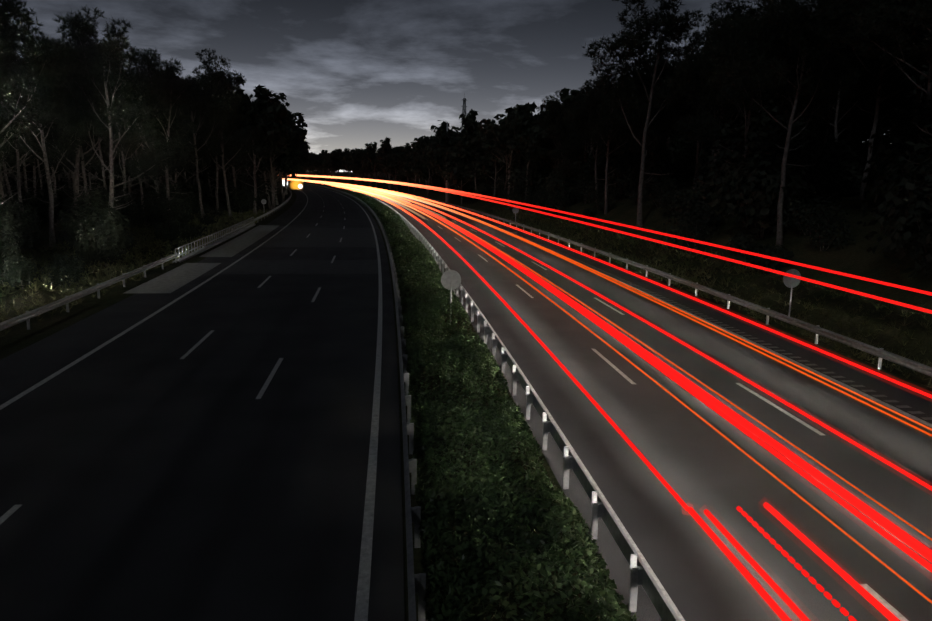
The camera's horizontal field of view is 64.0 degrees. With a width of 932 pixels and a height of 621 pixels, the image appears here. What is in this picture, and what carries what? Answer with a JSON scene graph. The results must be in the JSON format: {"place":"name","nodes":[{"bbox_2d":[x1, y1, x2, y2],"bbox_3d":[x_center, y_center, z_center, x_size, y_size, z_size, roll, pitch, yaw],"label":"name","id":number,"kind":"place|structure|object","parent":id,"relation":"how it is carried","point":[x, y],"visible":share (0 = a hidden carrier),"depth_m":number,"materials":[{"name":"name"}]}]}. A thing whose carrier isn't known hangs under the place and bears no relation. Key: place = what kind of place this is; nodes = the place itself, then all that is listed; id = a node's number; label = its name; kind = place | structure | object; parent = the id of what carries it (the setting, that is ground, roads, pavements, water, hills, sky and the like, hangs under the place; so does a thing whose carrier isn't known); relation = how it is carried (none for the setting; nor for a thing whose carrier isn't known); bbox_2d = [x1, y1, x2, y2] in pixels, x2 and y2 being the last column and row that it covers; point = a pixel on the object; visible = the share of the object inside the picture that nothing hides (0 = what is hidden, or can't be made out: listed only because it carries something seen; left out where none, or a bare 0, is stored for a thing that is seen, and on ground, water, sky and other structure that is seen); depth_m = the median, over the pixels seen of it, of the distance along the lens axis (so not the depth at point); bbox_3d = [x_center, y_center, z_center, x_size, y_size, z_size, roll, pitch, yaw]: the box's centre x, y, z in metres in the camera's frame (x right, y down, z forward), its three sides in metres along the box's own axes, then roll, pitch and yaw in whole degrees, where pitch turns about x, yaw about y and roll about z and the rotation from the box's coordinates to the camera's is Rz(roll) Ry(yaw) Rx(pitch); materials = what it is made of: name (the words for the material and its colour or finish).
{"place":"outdoors","nodes":[
{"label":"outdoors","id":0,"kind":"place"},
{"bbox_2d":[0,0,884,171],"label":"sky","id":1,"kind":"structure","parent":0,"point":[359,73],"materials":[{"name":"grey"}]},
{"bbox_2d":[0,169,931,620],"bbox_3d":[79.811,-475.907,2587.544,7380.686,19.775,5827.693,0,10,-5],"label":"terrain","id":2,"kind":"structure","parent":0,"point":[856,259],"depth_m":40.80,"materials":[{"name":"green plant"}]},
{"bbox_2d":[0,213,23,283],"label":"shrub","id":3,"kind":"object","parent":2,"relation":"on","point":[6,252],"visible":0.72,"depth_m":48.00,"materials":[{"name":"green plant"}]},
{"bbox_2d":[0,198,41,252],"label":"shrub","id":4,"kind":"object","parent":2,"relation":"on","point":[25,221],"visible":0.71,"depth_m":63.03,"materials":[{"name":"green plant"}]},
{"bbox_2d":[0,254,42,289],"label":"shrub","id":5,"kind":"object","parent":2,"relation":"on","point":[18,273],"visible":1,"depth_m":44.49,"materials":[{"name":"green plant"}]},
{"bbox_2d":[0,123,53,210],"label":"pine tree","id":6,"kind":"object","parent":2,"relation":"on","point":[3,148],"visible":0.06,"depth_m":81.69,"materials":[{"name":"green plant"}]},
{"bbox_2d":[0,43,56,186],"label":"pine tree","id":7,"kind":"object","parent":2,"relation":"on","point":[19,130],"visible":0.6,"depth_m":51.61,"materials":[{"name":"green plant"}]},
{"bbox_2d":[0,140,61,195],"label":"pine tree","id":8,"kind":"object","parent":2,"relation":"on","point":[14,154],"visible":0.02,"depth_m":87.54,"materials":[{"name":"green plant"}]},
{"bbox_2d":[1,157,68,216],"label":"pine tree","id":9,"kind":"object","parent":2,"relation":"on","point":[34,169],"visible":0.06,"depth_m":111.32,"materials":[{"name":"green plant"}]},
{"bbox_2d":[0,0,71,245],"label":"pine tree","id":10,"kind":"object","parent":2,"relation":"on","point":[15,46],"visible":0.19,"depth_m":64.24,"materials":[{"name":"green plant"}]},
{"bbox_2d":[0,0,75,204],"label":"pine tree","id":11,"kind":"object","parent":2,"relation":"on","point":[29,81],"visible":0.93,"depth_m":49.38,"materials":[{"name":"green plant"}]},
{"bbox_2d":[0,38,87,246],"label":"pine tree","id":12,"kind":"object","parent":2,"relation":"on","point":[56,116],"visible":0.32,"depth_m":67.37,"materials":[{"name":"green plant"}]},
{"bbox_2d":[38,259,87,287],"bbox_3d":[-24.387,-2.160,45.112,2.442,1.845,2.566,0,10,-4],"label":"shrub","id":13,"kind":"object","parent":2,"relation":"on","point":[59,279],"visible":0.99,"depth_m":44.87,"materials":[{"name":"green plant"}]},
{"bbox_2d":[13,38,120,204],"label":"pine tree","id":14,"kind":"object","parent":2,"relation":"on","point":[20,146],"visible":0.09,"depth_m":77.90,"materials":[{"name":"green plant"}]},
{"bbox_2d":[45,251,90,275],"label":"shrub","id":15,"kind":"object","parent":2,"relation":"on","point":[55,263],"visible":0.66,"depth_m":49.47,"materials":[{"name":"green plant"}]},
{"bbox_2d":[14,4,150,214],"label":"pine tree","id":16,"kind":"object","parent":2,"relation":"on","point":[54,126],"visible":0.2,"depth_m":73.74,"materials":[{"name":"green plant"}]},
{"bbox_2d":[56,184,116,250],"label":"shrub","id":17,"kind":"object","parent":2,"relation":"on","point":[100,202],"visible":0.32,"depth_m":65.07,"materials":[{"name":"green plant"}]},
{"bbox_2d":[0,253,177,330],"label":"guardrail","id":18,"kind":"object","parent":2,"relation":"on","point":[27,316],"visible":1,"depth_m":35.59,"materials":[{"name":"metal"}]},
{"bbox_2d":[53,80,131,189],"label":"pine tree","id":19,"kind":"object","parent":2,"relation":"on","point":[93,165],"visible":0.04,"depth_m":96.27,"materials":[{"name":"green plant"}]},
{"bbox_2d":[56,204,135,254],"bbox_3d":[-29.238,-6.184,59.249,5.171,4.516,5.967,5,11,20],"label":"shrub","id":20,"kind":"object","parent":2,"relation":"on","point":[88,221],"visible":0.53,"depth_m":58.21,"materials":[{"name":"green plant"}]},
{"bbox_2d":[79,138,115,188],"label":"pine tree","id":21,"kind":"object","parent":2,"relation":"on","point":[104,150],"visible":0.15,"depth_m":110.41,"materials":[{"name":"green plant"}]},
{"bbox_2d":[72,219,125,266],"bbox_3d":[-26.808,-4.908,54.759,3.200,3.635,3.561,3,11,10],"label":"shrub","id":22,"kind":"object","parent":2,"relation":"on","point":[95,246],"visible":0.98,"depth_m":54.15,"materials":[{"name":"green plant"}]},
{"bbox_2d":[79,188,141,222],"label":"shrub","id":23,"kind":"object","parent":2,"relation":"on","point":[125,210],"visible":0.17,"depth_m":88.12,"materials":[{"name":"green plant"}]},
{"bbox_2d":[42,11,196,215],"bbox_3d":[-29.449,-14.858,64.499,12.365,20.566,9.618,-5,12,-30],"label":"pine tree","id":24,"kind":"object","parent":2,"relation":"on","point":[113,55],"visible":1,"depth_m":62.68,"materials":[{"name":"green plant"}]},
{"bbox_2d":[108,138,174,195],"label":"pine tree","id":25,"kind":"object","parent":2,"relation":"on","point":[129,173],"visible":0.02,"depth_m":111.75,"materials":[{"name":"green plant"}]},
{"bbox_2d":[106,85,181,202],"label":"pine tree","id":26,"kind":"object","parent":2,"relation":"on","point":[125,145],"visible":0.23,"depth_m":91.92,"materials":[{"name":"green plant"}]},
{"bbox_2d":[98,47,193,221],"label":"pine tree","id":27,"kind":"object","parent":2,"relation":"on","point":[145,77],"visible":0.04,"depth_m":94.72,"materials":[{"name":"green plant"}]},
{"bbox_2d":[109,49,201,225],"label":"pine tree","id":28,"kind":"object","parent":2,"relation":"on","point":[176,84],"visible":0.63,"depth_m":78.03,"materials":[{"name":"green plant"}]},
{"bbox_2d":[120,109,219,191],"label":"pine tree","id":29,"kind":"object","parent":2,"relation":"on","point":[202,164],"visible":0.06,"depth_m":107.49,"materials":[{"name":"green plant"}]},
{"bbox_2d":[150,48,247,222],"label":"pine tree","id":30,"kind":"object","parent":2,"relation":"on","point":[214,90],"visible":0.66,"depth_m":89.93,"materials":[{"name":"green plant"}]},
{"bbox_2d":[0,182,404,620],"bbox_3d":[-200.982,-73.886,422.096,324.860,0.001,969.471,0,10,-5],"label":"road","id":31,"kind":"structure","parent":2,"relation":"on","point":[147,473],"depth_m":17.89,"materials":[{"name":"black asphalt"}]},
{"bbox_2d":[0,186,307,409],"bbox_3d":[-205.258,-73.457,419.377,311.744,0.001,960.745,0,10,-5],"label":"road edge line","id":32,"kind":"object","parent":31,"relation":"on","point":[10,401],"visible":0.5,"depth_m":29.68,"materials":[{"name":"paint"}]},
{"bbox_2d":[0,187,324,524],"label":"lane marking","id":33,"kind":"object","parent":31,"relation":"on","point":[8,513],"visible":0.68,"depth_m":27.31,"materials":[{"name":"paint"}]},
{"bbox_2d":[124,263,220,292],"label":"road slab","id":34,"kind":"structure","parent":31,"relation":"on","point":[175,278],"depth_m":45.90,"materials":[{"name":"concrete"}]},
{"bbox_2d":[199,225,279,256],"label":"road slab","id":35,"kind":"structure","parent":31,"relation":"on","point":[233,247],"depth_m":69.64,"materials":[{"name":"concrete"}]},
{"bbox_2d":[256,192,344,398],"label":"lane marking","id":36,"kind":"object","parent":31,"relation":"on","point":[267,382],"visible":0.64,"depth_m":25.18,"materials":[{"name":"paint"}]},
{"bbox_2d":[293,183,381,620],"bbox_3d":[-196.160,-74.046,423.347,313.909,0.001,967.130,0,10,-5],"label":"edge marking","id":37,"kind":"object","parent":31,"relation":"on","point":[362,601],"visible":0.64,"depth_m":15.89,"materials":[{"name":"paint"}]},
{"bbox_2d":[172,217,255,262],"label":"railing","id":38,"kind":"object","parent":2,"relation":"on","point":[209,246],"depth_m":66.27,"materials":[{"name":"metal"}]},
{"bbox_2d":[197,71,253,211],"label":"pine tree","id":39,"kind":"object","parent":2,"relation":"on","point":[217,183],"visible":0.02,"depth_m":116.00,"materials":[{"name":"plant"}]},
{"bbox_2d":[183,79,273,216],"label":"pine tree","id":40,"kind":"object","parent":2,"relation":"on","point":[231,158],"visible":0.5,"depth_m":107.08,"materials":[{"name":"green plant"}]},
{"bbox_2d":[212,121,260,205],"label":"pine tree","id":41,"kind":"object","parent":2,"relation":"on","point":[233,170],"visible":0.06,"depth_m":119.35,"materials":[{"name":"green plant"}]},
{"bbox_2d":[215,84,289,214],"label":"pine tree","id":42,"kind":"object","parent":2,"relation":"on","point":[267,144],"visible":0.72,"depth_m":110.91,"materials":[{"name":"green plant"}]},
{"bbox_2d":[250,110,309,208],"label":"pine tree","id":43,"kind":"object","parent":2,"relation":"on","point":[301,139],"visible":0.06,"depth_m":132.42,"materials":[{"name":"green plant"}]},
{"bbox_2d":[252,101,312,208],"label":"pine tree","id":44,"kind":"object","parent":2,"relation":"on","point":[291,165],"visible":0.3,"depth_m":130.68,"materials":[{"name":"green plant"}]},
{"bbox_2d":[266,98,306,200],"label":"pine tree","id":45,"kind":"object","parent":2,"relation":"on","point":[300,119],"visible":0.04,"depth_m":135.88,"materials":[{"name":"green plant"}]},
{"bbox_2d":[284,181,425,620],"bbox_3d":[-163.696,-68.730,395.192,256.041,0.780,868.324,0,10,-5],"label":"median guardrail","id":46,"kind":"object","parent":2,"relation":"on","point":[416,583],"visible":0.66,"depth_m":15.71,"materials":[{"name":"metal"}]},
{"bbox_2d":[363,142,381,187],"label":"pine tree","id":47,"kind":"object","parent":2,"relation":"on","point":[370,155],"visible":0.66,"depth_m":296.81,"materials":[{"name":"green plant"}]},
{"bbox_2d":[375,137,399,189],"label":"pine tree","id":48,"kind":"object","parent":2,"relation":"on","point":[387,151],"visible":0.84,"depth_m":259.29,"materials":[{"name":"green plant"}]},
{"bbox_2d":[424,121,454,175],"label":"pine tree","id":49,"kind":"object","parent":2,"relation":"on","point":[441,132],"visible":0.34,"depth_m":168.99,"materials":[{"name":"green plant"}]},
{"bbox_2d":[426,137,466,202],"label":"pine tree","id":50,"kind":"object","parent":2,"relation":"on","point":[436,155],"visible":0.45,"depth_m":166.57,"materials":[{"name":"green plant"}]},
{"bbox_2d":[441,270,460,322],"bbox_3d":[-0.673,-0.544,33.360,0.900,2.550,0.097,0,10,-6],"label":"median sign","id":51,"kind":"object","parent":2,"relation":"on","point":[450,280],"visible":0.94,"depth_m":33.24,"materials":[{"name":"grey metal"}]},
{"bbox_2d":[282,180,637,620],"bbox_3d":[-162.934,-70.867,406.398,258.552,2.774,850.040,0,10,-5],"label":"strip","id":52,"kind":"object","parent":2,"relation":"on","point":[469,501],"visible":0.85,"depth_m":14.34,"materials":[{"name":"green plant"}]},
{"bbox_2d":[442,142,481,204],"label":"pine tree","id":53,"kind":"object","parent":2,"relation":"on","point":[456,172],"visible":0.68,"depth_m":158.48,"materials":[{"name":"green plant"}]},
{"bbox_2d":[451,177,477,196],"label":"shrub","id":54,"kind":"object","parent":2,"relation":"on","point":[467,186],"visible":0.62,"depth_m":170.49,"materials":[{"name":"green plant"}]},
{"bbox_2d":[452,109,485,192],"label":"pine tree","id":55,"kind":"object","parent":2,"relation":"on","point":[470,123],"visible":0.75,"depth_m":155.28,"materials":[{"name":"green plant"}]},
{"bbox_2d":[469,137,511,196],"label":"pine tree","id":56,"kind":"object","parent":2,"relation":"on","point":[480,159],"visible":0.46,"depth_m":151.60,"materials":[{"name":"green plant"}]},
{"bbox_2d":[475,102,536,178],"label":"pine tree","id":57,"kind":"object","parent":2,"relation":"on","point":[486,144],"visible":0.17,"depth_m":129.95,"materials":[{"name":"green plant"}]},
{"bbox_2d":[333,186,684,620],"bbox_3d":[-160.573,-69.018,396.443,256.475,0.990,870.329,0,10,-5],"label":"guardrail","id":58,"kind":"object","parent":2,"relation":"on","point":[640,573],"visible":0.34,"depth_m":15.43,"materials":[{"name":"metal"}]},
{"bbox_2d":[483,102,535,208],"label":"pine tree","id":59,"kind":"object","parent":2,"relation":"on","point":[504,146],"visible":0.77,"depth_m":123.78,"materials":[{"name":"green plant"}]},
{"bbox_2d":[503,156,550,202],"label":"shrub","id":60,"kind":"object","parent":2,"relation":"on","point":[517,181],"visible":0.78,"depth_m":125.03,"materials":[{"name":"green plant"}]},
{"bbox_2d":[506,116,548,202],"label":"pine tree","id":61,"kind":"object","parent":2,"relation":"on","point":[528,136],"visible":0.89,"depth_m":122.13,"materials":[{"name":"green plant"}]},
{"bbox_2d":[535,188,572,218],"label":"shrub","id":62,"kind":"object","parent":2,"relation":"on","point":[552,203],"visible":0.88,"depth_m":97.67,"materials":[{"name":"green plant"}]},
{"bbox_2d":[535,90,583,165],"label":"pine tree","id":63,"kind":"object","parent":2,"relation":"on","point":[553,113],"visible":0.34,"depth_m":111.03,"materials":[{"name":"green plant"}]},
{"bbox_2d":[564,80,620,201],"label":"pine tree","id":64,"kind":"object","parent":2,"relation":"on","point":[579,116],"visible":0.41,"depth_m":91.98,"materials":[{"name":"green plant"}]},
{"bbox_2d":[577,84,660,213],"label":"pine tree","id":65,"kind":"object","parent":2,"relation":"on","point":[617,121],"visible":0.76,"depth_m":81.19,"materials":[{"name":"green plant"}]},
{"bbox_2d":[351,190,931,620],"bbox_3d":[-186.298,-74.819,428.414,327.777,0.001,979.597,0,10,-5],"label":"road","id":66,"kind":"structure","parent":2,"relation":"on","point":[699,464],"depth_m":19.29,"materials":[{"name":"grey asphalt"}]},
{"bbox_2d":[287,179,471,219],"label":"light trails","id":67,"kind":"object","parent":66,"relation":"on","point":[416,213],"visible":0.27,"depth_m":144.34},
{"bbox_2d":[282,174,931,620],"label":"light trails","id":68,"kind":"object","parent":66,"relation":"on","point":[714,404],"visible":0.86,"depth_m":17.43,"materials":[{"name":"red"}]},
{"bbox_2d":[283,178,931,603],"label":"light trails","id":69,"kind":"object","parent":66,"relation":"on","point":[681,368],"visible":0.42,"depth_m":24.94,"materials":[{"name":"red"}]},
{"bbox_2d":[439,214,824,434],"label":"lane marking","id":70,"kind":"object","parent":66,"relation":"on","point":[784,411],"visible":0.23,"depth_m":22.56,"materials":[{"name":"paint"}]},
{"bbox_2d":[425,218,907,620],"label":"lane marking","id":71,"kind":"object","parent":66,"relation":"on","point":[886,604],"visible":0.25,"depth_m":12.35,"materials":[{"name":"paint"}]},
{"bbox_2d":[493,225,931,419],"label":"rumble marking","id":72,"kind":"object","parent":66,"relation":"on","point":[903,406],"visible":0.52,"depth_m":28.91,"materials":[{"name":"paint"}]},
{"bbox_2d":[576,261,931,426],"bbox_3d":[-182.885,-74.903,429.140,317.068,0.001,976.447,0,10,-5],"label":"rumble strip","id":73,"kind":"object","parent":66,"relation":"on","point":[862,393],"visible":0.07,"depth_m":26.67,"materials":[{"name":"paint"}]},
{"bbox_2d":[606,56,678,188],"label":"pine tree","id":74,"kind":"object","parent":2,"relation":"on","point":[638,93],"visible":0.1,"depth_m":83.38,"materials":[{"name":"green plant"}]},
{"bbox_2d":[582,0,703,227],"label":"pine tree","id":75,"kind":"object","parent":2,"relation":"on","point":[671,30],"visible":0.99,"depth_m":69.18,"materials":[{"name":"green plant"}]},
{"bbox_2d":[638,47,684,184],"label":"pine tree","id":76,"kind":"object","parent":2,"relation":"on","point":[656,110],"visible":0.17,"depth_m":81.06,"materials":[{"name":"green plant"}]},
{"bbox_2d":[400,192,931,376],"bbox_3d":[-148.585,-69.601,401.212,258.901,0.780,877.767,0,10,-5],"label":"guardrail","id":77,"kind":"object","parent":2,"relation":"on","point":[880,353],"visible":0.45,"depth_m":34.70,"materials":[{"name":"metal"}]},
{"bbox_2d":[659,203,723,252],"bbox_3d":[17.226,-6.269,57.062,4.726,3.938,4.020,4,11,15],"label":"shrub","id":78,"kind":"object","parent":2,"relation":"on","point":[691,227],"visible":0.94,"depth_m":56.86,"materials":[{"name":"green plant"}]},
{"bbox_2d":[668,28,719,188],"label":"pine tree","id":79,"kind":"object","parent":2,"relation":"on","point":[682,103],"visible":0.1,"depth_m":77.60,"materials":[{"name":"green plant"}]},
{"bbox_2d":[672,18,768,173],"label":"pine tree","id":80,"kind":"object","parent":2,"relation":"on","point":[694,80],"visible":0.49,"depth_m":65.66,"materials":[{"name":"green plant"}]},
{"bbox_2d":[671,0,780,203],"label":"pine tree","id":81,"kind":"object","parent":2,"relation":"on","point":[701,126],"visible":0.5,"depth_m":59.24,"materials":[{"name":"green plant"}]},
{"bbox_2d":[686,0,776,192],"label":"pine tree","id":82,"kind":"object","parent":2,"relation":"on","point":[736,11],"visible":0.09,"depth_m":68.17,"materials":[{"name":"green plant"}]},
{"bbox_2d":[696,97,799,211],"bbox_3d":[22.593,-12.519,61.019,7.886,9.478,8.277,-1,11,-11],"label":"tree","id":83,"kind":"object","parent":2,"relation":"on","point":[755,140],"visible":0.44,"depth_m":59.25,"materials":[{"name":"green plant"}]},
{"bbox_2d":[702,151,814,237],"bbox_3d":[20.892,-8.186,52.954,7.056,6.161,8.142,1,10,3],"label":"shrub","id":84,"kind":"object","parent":2,"relation":"on","point":[758,195],"visible":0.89,"depth_m":51.56,"materials":[{"name":"green plant"}]},
{"bbox_2d":[741,242,793,273],"bbox_3d":[18.638,-3.207,46.067,3.069,2.006,2.467,1,10,-2],"label":"shrub","id":85,"kind":"object","parent":2,"relation":"on","point":[766,262],"visible":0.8,"depth_m":45.74,"materials":[{"name":"green plant"}]},
{"bbox_2d":[702,0,861,247],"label":"pine tree","id":86,"kind":"object","parent":2,"relation":"on","point":[804,43],"visible":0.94,"depth_m":47.80,"materials":[{"name":"green plant"}]},
{"bbox_2d":[783,269,800,315],"bbox_3d":[15.526,-0.655,35.635,0.900,2.650,0.097,0,10,-6],"label":"sign","id":87,"kind":"object","parent":2,"relation":"on","point":[791,282],"visible":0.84,"depth_m":35.52,"materials":[{"name":"grey metal"}]},
{"bbox_2d":[772,190,847,234],"bbox_3d":[22.904,-6.472,49.805,4.298,3.090,4.089,-7,13,-35],"label":"shrub","id":88,"kind":"object","parent":2,"relation":"on","point":[795,213],"visible":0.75,"depth_m":49.36,"materials":[{"name":"green plant"}]},
{"bbox_2d":[798,208,857,251],"bbox_3d":[22.145,-4.833,45.409,2.919,2.860,3.432,-8,14,-40],"label":"shrub","id":89,"kind":"object","parent":2,"relation":"on","point":[832,230],"visible":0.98,"depth_m":45.18,"materials":[{"name":"green plant"}]},
{"bbox_2d":[816,116,875,174],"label":"tree","id":90,"kind":"object","parent":2,"relation":"on","point":[852,143],"visible":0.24,"depth_m":65.33,"materials":[{"name":"green plant"}]},
{"bbox_2d":[787,16,911,194],"bbox_3d":[29.520,-16.320,58.325,9.840,15.013,8.287,6,12,26],"label":"pine tree","id":91,"kind":"object","parent":2,"relation":"on","point":[849,109],"visible":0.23,"depth_m":57.77,"materials":[{"name":"green plant"}]},
{"bbox_2d":[813,0,929,199],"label":"pine tree","id":92,"kind":"object","parent":2,"relation":"on","point":[862,195],"visible":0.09,"depth_m":54.33,"materials":[{"name":"plant"}]},
{"bbox_2d":[814,0,931,175],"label":"pine tree","id":93,"kind":"object","parent":2,"relation":"on","point":[917,17],"visible":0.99,"depth_m":39.74,"materials":[{"name":"green plant"}]},
{"bbox_2d":[839,34,928,141],"bbox_3d":[33.047,-17.663,55.705,10.454,17.386,8.131,2,10,5],"label":"pine tree","id":94,"kind":"object","parent":2,"relation":"on","point":[888,89],"visible":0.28,"depth_m":54.59,"materials":[{"name":"green plant"}]},
{"bbox_2d":[842,0,931,170],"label":"pine tree","id":95,"kind":"object","parent":2,"relation":"on","point":[885,55],"visible":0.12,"depth_m":49.45,"materials":[{"name":"green plant"}]},
{"bbox_2d":[852,69,924,170],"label":"pine tree","id":96,"kind":"object","parent":2,"relation":"on","point":[882,124],"visible":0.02,"depth_m":71.99,"materials":[{"name":"green plant"}]},
{"bbox_2d":[856,95,931,209],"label":"tree","id":97,"kind":"object","parent":2,"relation":"on","point":[897,153],"visible":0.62,"depth_m":48.28,"materials":[{"name":"green plant"}]},
{"bbox_2d":[857,124,931,278],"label":"shrub","id":98,"kind":"object","parent":2,"relation":"on","point":[912,201],"visible":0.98,"depth_m":34.68,"materials":[{"name":"green plant"}]},
{"bbox_2d":[877,85,931,166],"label":"foliage","id":99,"kind":"object","parent":2,"relation":"on","point":[894,117],"visible":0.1,"depth_m":61.25,"materials":[{"name":"green plant"}]},
{"bbox_2d":[884,58,931,115],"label":"pine tree","id":100,"kind":"object","parent":2,"relation":"on","point":[909,84],"visible":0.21,"depth_m":67.82,"materials":[{"name":"green plant"}]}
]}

